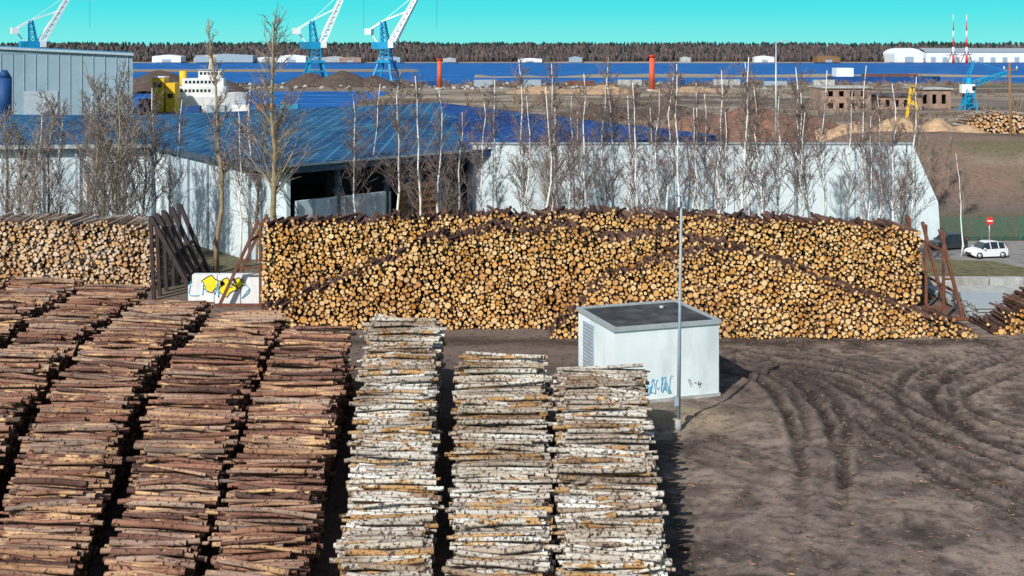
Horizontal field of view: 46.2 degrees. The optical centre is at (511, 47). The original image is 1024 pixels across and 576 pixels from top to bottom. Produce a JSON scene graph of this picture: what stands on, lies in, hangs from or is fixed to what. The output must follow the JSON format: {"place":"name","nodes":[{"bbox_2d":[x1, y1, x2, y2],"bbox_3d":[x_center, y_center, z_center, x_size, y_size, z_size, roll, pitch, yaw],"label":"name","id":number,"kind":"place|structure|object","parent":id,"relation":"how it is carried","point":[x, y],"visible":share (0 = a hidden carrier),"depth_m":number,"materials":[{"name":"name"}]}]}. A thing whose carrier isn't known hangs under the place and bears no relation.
{"place":"outdoors","nodes":[
{"label":"outdoors","id":0,"kind":"place"},
{"bbox_2d":[0,46,133,114],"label":"warehouse","id":1,"kind":"structure","parent":0,"point":[58,73],"depth_m":333.33,"materials":[{"name":"grey metal"}]},
{"bbox_2d":[0,46,1023,575],"bbox_3d":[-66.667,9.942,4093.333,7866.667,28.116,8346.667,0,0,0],"label":"ground","id":2,"kind":"structure","parent":0,"point":[994,168],"depth_m":62.69,"materials":[{"name":"soil"}]},
{"bbox_2d":[0,70,11,114],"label":"silo","id":3,"kind":"object","parent":2,"relation":"on","point":[5,89],"visible":0.85,"depth_m":318.56,"materials":[{"name":"blue paint"}]},
{"bbox_2d":[0,98,37,214],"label":"bare shrub","id":4,"kind":"object","parent":2,"relation":"on","point":[6,140],"visible":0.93,"depth_m":109.59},
{"bbox_2d":[0,122,41,213],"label":"bare shrub","id":5,"kind":"object","parent":2,"relation":"on","point":[25,157],"visible":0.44,"depth_m":111.47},
{"bbox_2d":[2,121,60,216],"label":"bare shrub","id":6,"kind":"object","parent":2,"relation":"on","point":[31,207],"visible":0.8,"depth_m":106.63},
{"bbox_2d":[0,277,84,348],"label":"pine log row","id":7,"kind":"object","parent":2,"relation":"on","point":[23,300],"visible":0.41,"depth_m":74.63,"materials":[{"name":"brown wood"}]},
{"bbox_2d":[4,89,81,213],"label":"bare shrub","id":8,"kind":"object","parent":2,"relation":"on","point":[49,203],"visible":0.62,"depth_m":114.86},
{"bbox_2d":[10,0,89,47],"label":"harbour crane","id":9,"kind":"object","parent":2,"relation":"on","point":[39,43],"visible":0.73,"depth_m":693.38,"materials":[{"name":"blue paint"}]},
{"bbox_2d":[42,98,81,212],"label":"birch tree","id":10,"kind":"object","parent":2,"relation":"on","point":[55,153],"visible":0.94,"depth_m":113.60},
{"bbox_2d":[0,284,149,509],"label":"pine log row","id":11,"kind":"object","parent":2,"relation":"on","point":[38,355],"visible":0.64,"depth_m":64.16,"materials":[{"name":"brown wood"}]},
{"bbox_2d":[64,77,110,211],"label":"birch tree","id":12,"kind":"object","parent":2,"relation":"on","point":[82,125],"visible":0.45,"depth_m":114.31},
{"bbox_2d":[0,211,176,289],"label":"log stack","id":13,"kind":"object","parent":2,"relation":"on","point":[113,249],"visible":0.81,"depth_m":99.38,"materials":[{"name":"brown wood"}]},
{"bbox_2d":[50,60,134,217],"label":"bare shrub","id":14,"kind":"object","parent":2,"relation":"on","point":[100,91],"visible":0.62,"depth_m":110.98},
{"bbox_2d":[65,112,124,220],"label":"bare shrub","id":15,"kind":"object","parent":2,"relation":"on","point":[91,204],"visible":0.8,"depth_m":105.65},
{"bbox_2d":[48,57,163,217],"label":"bare shrub","id":16,"kind":"object","parent":2,"relation":"on","point":[115,174],"visible":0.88,"depth_m":106.28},
{"bbox_2d":[0,299,214,575],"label":"pine log row","id":17,"kind":"object","parent":2,"relation":"on","point":[67,481],"visible":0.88,"depth_m":53.00,"materials":[{"name":"brown wood"}]},
{"bbox_2d":[82,84,167,214],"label":"bare shrub","id":18,"kind":"object","parent":2,"relation":"on","point":[134,158],"visible":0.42,"depth_m":111.28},
{"bbox_2d":[102,100,174,216],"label":"bare shrub","id":19,"kind":"object","parent":2,"relation":"on","point":[144,144],"visible":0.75,"depth_m":109.45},
{"bbox_2d":[132,83,181,216],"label":"birch tree","id":20,"kind":"object","parent":2,"relation":"on","point":[152,160],"visible":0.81,"depth_m":111.10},
{"bbox_2d":[139,76,179,111],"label":"yellow port cabin","id":21,"kind":"object","parent":2,"relation":"on","point":[169,95],"visible":0.91,"depth_m":376.00,"materials":[{"name":"metal"}]},
{"bbox_2d":[154,94,193,206],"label":"birch tree","id":22,"kind":"object","parent":2,"relation":"on","point":[173,185],"visible":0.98,"depth_m":111.24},
{"bbox_2d":[148,203,210,299],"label":"steel brace","id":23,"kind":"object","parent":2,"relation":"on","point":[173,250],"visible":0.82,"depth_m":98.11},
{"bbox_2d":[133,70,247,91],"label":"dirt heap","id":24,"kind":"object","parent":2,"relation":"on","point":[143,83],"visible":0.37,"depth_m":564.95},
{"bbox_2d":[100,310,290,575],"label":"pine log row","id":25,"kind":"object","parent":2,"relation":"on","point":[189,446],"visible":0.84,"depth_m":52.05,"materials":[{"name":"brown wood"}]},
{"bbox_2d":[197,18,239,272],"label":"alder tree","id":26,"kind":"object","parent":2,"relation":"on","point":[221,161],"visible":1,"depth_m":106.65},
{"bbox_2d":[188,273,263,302],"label":"graffiti block wall","id":27,"kind":"structure","parent":2,"relation":"on","point":[211,287],"depth_m":93.60,"materials":[{"name":"white paint"}]},
{"bbox_2d":[195,54,256,61],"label":"distant warehouse","id":28,"kind":"structure","parent":2,"relation":"on","point":[230,58],"depth_m":1666.67,"materials":[{"name":"grey metal"}]},
{"bbox_2d":[181,104,298,113],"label":"shipping containers","id":29,"kind":"object","parent":2,"relation":"on","point":[192,108],"visible":0.36,"depth_m":350.67,"materials":[{"name":"metal"}]},
{"bbox_2d":[226,99,254,262],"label":"birch tree","id":30,"kind":"object","parent":2,"relation":"on","point":[240,191],"visible":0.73,"depth_m":111.90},
{"bbox_2d":[214,214,269,306],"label":"steel brace","id":31,"kind":"object","parent":2,"relation":"on","point":[251,238],"visible":0.73,"depth_m":92.71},
{"bbox_2d":[204,81,297,262],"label":"bare tree","id":32,"kind":"object","parent":2,"relation":"on","point":[257,204],"visible":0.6,"depth_m":111.77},
{"bbox_2d":[222,0,329,220],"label":"alder tree","id":33,"kind":"object","parent":2,"relation":"on","point":[275,184],"visible":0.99,"depth_m":104.92,"materials":[{"name":"plant"}]},
{"bbox_2d":[203,326,356,575],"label":"pine log row","id":34,"kind":"object","parent":2,"relation":"on","point":[271,518],"visible":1,"depth_m":50.65,"materials":[{"name":"brown wood"}]},
{"bbox_2d":[292,0,342,76],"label":"harbour crane","id":35,"kind":"object","parent":2,"relation":"on","point":[320,44],"visible":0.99,"depth_m":665.08,"materials":[{"name":"blue paint"}]},
{"bbox_2d":[279,71,397,86],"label":"dirt heap","id":36,"kind":"object","parent":2,"relation":"on","point":[342,78],"visible":0.77,"depth_m":619.56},
{"bbox_2d":[332,88,385,216],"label":"birch tree","id":37,"kind":"object","parent":2,"relation":"on","point":[354,166],"visible":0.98,"depth_m":111.28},
{"bbox_2d":[0,103,723,263],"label":"blue roof shed","id":38,"kind":"structure","parent":2,"relation":"on","point":[200,202],"depth_m":125.81,"materials":[{"name":"metal"}]},
{"bbox_2d":[351,79,393,155],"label":"birch tree","id":39,"kind":"object","parent":2,"relation":"on","point":[378,127],"visible":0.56,"depth_m":117.86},
{"bbox_2d":[329,313,446,575],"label":"birch log row","id":40,"kind":"object","parent":2,"relation":"on","point":[390,527],"visible":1,"depth_m":51.25,"materials":[{"name":"white wood"}]},
{"bbox_2d":[365,0,417,82],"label":"harbour crane","id":41,"kind":"object","parent":2,"relation":"on","point":[390,43],"visible":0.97,"depth_m":677.72,"materials":[{"name":"blue paint"}]},
{"bbox_2d":[368,63,423,209],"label":"birch tree","id":42,"kind":"object","parent":2,"relation":"on","point":[396,126],"visible":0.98,"depth_m":113.01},
{"bbox_2d":[394,73,439,214],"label":"birch tree","id":43,"kind":"object","parent":2,"relation":"on","point":[419,177],"visible":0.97,"depth_m":111.92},
{"bbox_2d":[415,90,466,218],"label":"birch tree","id":44,"kind":"object","parent":2,"relation":"on","point":[438,178],"visible":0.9,"depth_m":103.88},
{"bbox_2d":[445,108,479,212],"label":"birch tree","id":45,"kind":"object","parent":2,"relation":"on","point":[462,126],"visible":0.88,"depth_m":108.03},
{"bbox_2d":[457,89,504,210],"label":"birch tree","id":46,"kind":"object","parent":2,"relation":"on","point":[475,161],"visible":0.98,"depth_m":112.42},
{"bbox_2d":[476,75,516,207],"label":"birch tree","id":47,"kind":"object","parent":2,"relation":"on","point":[493,101],"visible":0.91,"depth_m":114.24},
{"bbox_2d":[441,351,560,575],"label":"birch log row","id":48,"kind":"object","parent":2,"relation":"on","point":[499,510],"visible":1,"depth_m":50.02,"materials":[{"name":"white wood"}]},
{"bbox_2d":[261,217,756,330],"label":"log stack","id":49,"kind":"object","parent":2,"relation":"on","point":[508,283],"visible":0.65,"depth_m":86.95,"materials":[{"name":"brown wood"}]},
{"bbox_2d":[0,40,1023,61],"bbox_3d":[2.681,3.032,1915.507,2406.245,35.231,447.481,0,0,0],"label":"distant forest","id":50,"kind":"object","parent":2,"relation":"on","point":[791,51],"visible":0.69,"depth_m":1870.18,"materials":[{"name":"plant"}]},
{"bbox_2d":[501,56,539,212],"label":"birch tree","id":51,"kind":"object","parent":2,"relation":"on","point":[520,81],"visible":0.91,"depth_m":115.25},
{"bbox_2d":[504,88,544,212],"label":"birch tree","id":52,"kind":"object","parent":2,"relation":"on","point":[530,158],"visible":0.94,"depth_m":114.25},
{"bbox_2d":[514,102,568,212],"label":"birch tree","id":53,"kind":"object","parent":2,"relation":"on","point":[554,191],"visible":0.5,"depth_m":106.82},
{"bbox_2d":[530,86,564,206],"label":"birch tree","id":54,"kind":"object","parent":2,"relation":"on","point":[551,150],"visible":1,"depth_m":103.62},
{"bbox_2d":[534,56,587,207],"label":"birch tree","id":55,"kind":"object","parent":2,"relation":"on","point":[551,100],"visible":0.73,"depth_m":116.92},
{"bbox_2d":[538,90,590,208],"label":"birch tree","id":56,"kind":"object","parent":2,"relation":"on","point":[570,161],"visible":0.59,"depth_m":118.02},
{"bbox_2d":[560,72,604,210],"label":"birch tree","id":57,"kind":"object","parent":2,"relation":"on","point":[584,152],"visible":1,"depth_m":108.01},
{"bbox_2d":[235,81,936,90],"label":"shore rocks","id":58,"kind":"object","parent":2,"relation":"on","point":[404,86],"visible":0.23,"depth_m":607.07,"materials":[{"name":"stone"}]},
{"bbox_2d":[562,110,610,209],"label":"birch tree","id":59,"kind":"object","parent":2,"relation":"on","point":[578,190],"visible":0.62,"depth_m":113.14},
{"bbox_2d":[260,204,922,308],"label":"log stack","id":60,"kind":"object","parent":2,"relation":"on","point":[882,256],"visible":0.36,"depth_m":92.44,"materials":[{"name":"brown wood"}]},
{"bbox_2d":[576,86,626,207],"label":"birch tree","id":61,"kind":"object","parent":2,"relation":"on","point":[603,136],"visible":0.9,"depth_m":111.37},
{"bbox_2d":[589,50,633,207],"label":"birch tree","id":62,"kind":"object","parent":2,"relation":"on","point":[612,119],"visible":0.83,"depth_m":113.01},
{"bbox_2d":[548,363,675,575],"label":"birch log row","id":63,"kind":"object","parent":2,"relation":"on","point":[609,520],"visible":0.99,"depth_m":49.35,"materials":[{"name":"white wood"}]},
{"bbox_2d":[506,85,730,94],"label":"sand heap","id":64,"kind":"object","parent":2,"relation":"on","point":[598,89],"visible":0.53,"depth_m":526.48,"materials":[{"name":"sand"}]},
{"bbox_2d":[614,96,644,210],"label":"birch tree","id":65,"kind":"object","parent":2,"relation":"on","point":[631,150],"visible":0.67,"depth_m":108.68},
{"bbox_2d":[428,79,834,85],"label":"quay containers","id":66,"kind":"object","parent":2,"relation":"on","point":[573,83],"visible":0.64,"depth_m":624.67,"materials":[{"name":"metal"}]},
{"bbox_2d":[549,104,716,120],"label":"gravel pile","id":67,"kind":"object","parent":2,"relation":"on","point":[645,114],"visible":0.27,"depth_m":339.74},
{"bbox_2d":[615,79,656,210],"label":"birch tree","id":68,"kind":"object","parent":2,"relation":"on","point":[636,193],"visible":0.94,"depth_m":103.63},
{"bbox_2d":[576,300,720,402],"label":"transformer substation","id":69,"kind":"object","parent":2,"relation":"on","point":[645,334],"visible":0.79,"depth_m":68.45,"materials":[{"name":"white concrete"}]},
{"bbox_2d":[583,320,593,365],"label":"louvred door","id":70,"kind":"structure","parent":69,"relation":"in","point":[588,329],"depth_m":70.51,"materials":[{"name":"grey metal"}]},
{"bbox_2d":[628,104,672,212],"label":"birch tree","id":71,"kind":"object","parent":2,"relation":"on","point":[650,125],"visible":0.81,"depth_m":105.01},
{"bbox_2d":[625,90,676,211],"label":"birch tree","id":72,"kind":"object","parent":2,"relation":"on","point":[656,159],"visible":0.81,"depth_m":110.19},
{"bbox_2d":[646,62,686,210],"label":"birch tree","id":73,"kind":"object","parent":2,"relation":"on","point":[668,95],"visible":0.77,"depth_m":120.32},
{"bbox_2d":[669,194,682,431],"bbox_3d":[8.459,13.774,62.171,0.453,12.455,1.180,0,0,27],"label":"lamp post","id":74,"kind":"object","parent":2,"relation":"on","point":[678,419],"visible":1,"depth_m":62.46,"materials":[{"name":"grey metal"}]},
{"bbox_2d":[654,62,698,209],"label":"birch tree","id":75,"kind":"object","parent":2,"relation":"on","point":[678,165],"visible":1,"depth_m":106.69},
{"bbox_2d":[353,78,1023,126],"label":"scrub bushes","id":76,"kind":"object","parent":2,"relation":"on","point":[516,84],"visible":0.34,"depth_m":458.19,"materials":[{"name":"plant"}]},
{"bbox_2d":[682,104,714,212],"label":"birch tree","id":77,"kind":"object","parent":2,"relation":"on","point":[694,129],"visible":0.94,"depth_m":113.22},
{"bbox_2d":[470,142,939,239],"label":"concrete storage wall","id":78,"kind":"structure","parent":2,"relation":"on","point":[836,208],"depth_m":124.67,"materials":[{"name":"white concrete"}]},
{"bbox_2d":[692,94,718,208],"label":"birch tree","id":79,"kind":"object","parent":2,"relation":"on","point":[703,160],"visible":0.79,"depth_m":113.62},
{"bbox_2d":[689,65,747,212],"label":"birch tree","id":80,"kind":"object","parent":2,"relation":"on","point":[714,123],"visible":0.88,"depth_m":107.63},
{"bbox_2d":[710,113,739,212],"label":"birch tree","id":81,"kind":"object","parent":2,"relation":"on","point":[722,174],"visible":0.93,"depth_m":105.85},
{"bbox_2d":[709,50,767,211],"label":"birch tree","id":82,"kind":"object","parent":2,"relation":"on","point":[746,140],"visible":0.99,"depth_m":103.27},
{"bbox_2d":[727,63,772,215],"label":"birch tree","id":83,"kind":"object","parent":2,"relation":"on","point":[743,145],"visible":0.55,"depth_m":105.38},
{"bbox_2d":[662,104,838,141],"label":"bark pile","id":84,"kind":"object","parent":2,"relation":"on","point":[765,123],"visible":0.27,"depth_m":249.12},
{"bbox_2d":[548,241,977,339],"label":"log stack","id":85,"kind":"object","parent":2,"relation":"on","point":[786,298],"visible":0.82,"depth_m":83.77,"materials":[{"name":"brown wood"}]},
{"bbox_2d":[740,80,786,218],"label":"birch tree","id":86,"kind":"object","parent":2,"relation":"on","point":[761,186],"visible":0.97,"depth_m":102.75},
{"bbox_2d":[745,89,803,218],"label":"birch tree","id":87,"kind":"object","parent":2,"relation":"on","point":[780,165],"visible":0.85,"depth_m":105.69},
{"bbox_2d":[765,61,823,215],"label":"birch tree","id":88,"kind":"object","parent":2,"relation":"on","point":[793,86],"visible":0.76,"depth_m":111.75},
{"bbox_2d":[788,115,817,216],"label":"birch tree","id":89,"kind":"object","parent":2,"relation":"on","point":[802,176],"visible":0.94,"depth_m":106.82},
{"bbox_2d":[787,87,829,217],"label":"birch tree","id":90,"kind":"object","parent":2,"relation":"on","point":[801,129],"visible":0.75,"depth_m":110.53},
{"bbox_2d":[806,74,842,215],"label":"birch tree","id":91,"kind":"object","parent":2,"relation":"on","point":[822,131],"visible":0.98,"depth_m":110.31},
{"bbox_2d":[650,338,1023,575],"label":"bark litter","id":92,"kind":"object","parent":2,"relation":"on","point":[860,459],"visible":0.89,"depth_m":58.14,"materials":[{"name":"brown wood"}]},
{"bbox_2d":[809,85,872,109],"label":"ruined brick building","id":93,"kind":"structure","parent":2,"relation":"on","point":[840,91],"depth_m":374.33,"materials":[{"name":"brick"}]},
{"bbox_2d":[829,88,864,220],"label":"birch tree","id":94,"kind":"object","parent":2,"relation":"on","point":[848,190],"visible":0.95,"depth_m":118.36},
{"bbox_2d":[845,66,881,219],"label":"birch tree","id":95,"kind":"object","parent":2,"relation":"on","point":[858,145],"visible":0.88,"depth_m":118.53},
{"bbox_2d":[840,110,888,220],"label":"birch tree","id":96,"kind":"object","parent":2,"relation":"on","point":[870,181],"visible":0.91,"depth_m":114.13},
{"bbox_2d":[865,73,924,221],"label":"birch tree","id":97,"kind":"object","parent":2,"relation":"on","point":[894,139],"visible":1,"depth_m":104.92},
{"bbox_2d":[871,93,924,109],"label":"ruined brick building","id":98,"kind":"structure","parent":2,"relation":"on","point":[885,98],"depth_m":378.33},
{"bbox_2d":[815,116,987,141],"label":"wood chip pile","id":99,"kind":"object","parent":2,"relation":"on","point":[936,124],"visible":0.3,"depth_m":245.96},
{"bbox_2d":[883,48,923,61],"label":"distant warehouse","id":100,"kind":"structure","parent":2,"relation":"on","point":[903,55],"depth_m":1660.00,"materials":[{"name":"white paint"}]},
{"bbox_2d":[889,72,938,226],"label":"birch tree","id":101,"kind":"object","parent":2,"relation":"on","point":[915,125],"visible":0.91,"depth_m":107.00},
{"bbox_2d":[901,87,952,107],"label":"ruined brick building","id":102,"kind":"structure","parent":2,"relation":"on","point":[936,97],"depth_m":386.33,"materials":[{"name":"brick"}]},
{"bbox_2d":[905,215,968,320],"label":"steel brace","id":103,"kind":"object","parent":2,"relation":"on","point":[928,245],"visible":0.67,"depth_m":91.88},
{"bbox_2d":[918,276,1023,305],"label":"concrete kerb","id":104,"kind":"structure","parent":2,"relation":"on","point":[988,283],"depth_m":100.20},
{"bbox_2d":[918,48,1023,61],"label":"distant warehouse","id":105,"kind":"structure","parent":2,"relation":"on","point":[982,55],"depth_m":1660.00,"materials":[{"name":"white paint"}]},
{"bbox_2d":[921,259,1023,276],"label":"grass verge","id":106,"kind":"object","parent":2,"relation":"on","point":[974,268],"depth_m":107.61,"materials":[{"name":"plant"}]},
{"bbox_2d":[951,292,1013,322],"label":"concrete barrier","id":107,"kind":"object","parent":2,"relation":"on","point":[977,303],"visible":0.54,"depth_m":89.29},
{"bbox_2d":[957,61,1008,110],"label":"loading crane","id":108,"kind":"object","parent":2,"relation":"on","point":[968,88],"visible":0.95,"depth_m":373.92,"materials":[{"name":"blue metal"}]},
{"bbox_2d":[943,216,1023,240],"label":"fence","id":109,"kind":"object","parent":2,"relation":"on","point":[1001,228],"visible":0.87,"depth_m":124.62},
{"bbox_2d":[953,109,1023,133],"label":"log stack","id":110,"kind":"object","parent":2,"relation":"on","point":[990,121],"visible":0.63,"depth_m":253.74,"materials":[{"name":"brown wood"}]},
{"bbox_2d":[968,286,1023,334],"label":"log stack","id":111,"kind":"object","parent":2,"relation":"on","point":[1009,318],"visible":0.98,"depth_m":85.10,"materials":[{"name":"brown wood"}]},
{"bbox_2d":[0,0,1023,46],"label":"sky","id":112,"kind":"structure","parent":0,"point":[105,21],"materials":[{"name":"teal"}]},
{"bbox_2d":[133,63,1023,110],"bbox_3d":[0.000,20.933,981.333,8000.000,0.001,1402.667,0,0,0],"label":"river water","id":113,"kind":"structure","parent":0,"point":[455,73],"depth_m":1068.96,"materials":[{"name":"liquid"}]},
{"bbox_2d":[179,53,246,110],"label":"ship","id":114,"kind":"object","parent":113,"relation":"on","point":[200,90],"visible":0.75,"depth_m":386.73,"materials":[{"name":"white paint"}]},
{"bbox_2d":[827,68,939,81],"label":"barge","id":115,"kind":"object","parent":113,"relation":"on","point":[842,74],"visible":0.8,"depth_m":749.33,"materials":[{"name":"blue paint"}]},
{"bbox_2d":[915,241,1023,273],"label":"road","id":116,"kind":"structure","parent":0,"point":[1015,256],"depth_m":115.28,"materials":[{"name":"asphalt"}]},
{"bbox_2d":[964,240,1008,258],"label":"parked car","id":117,"kind":"object","parent":116,"relation":"on","point":[980,249],"visible":1,"depth_m":113.73,"materials":[{"name":"white paint"}]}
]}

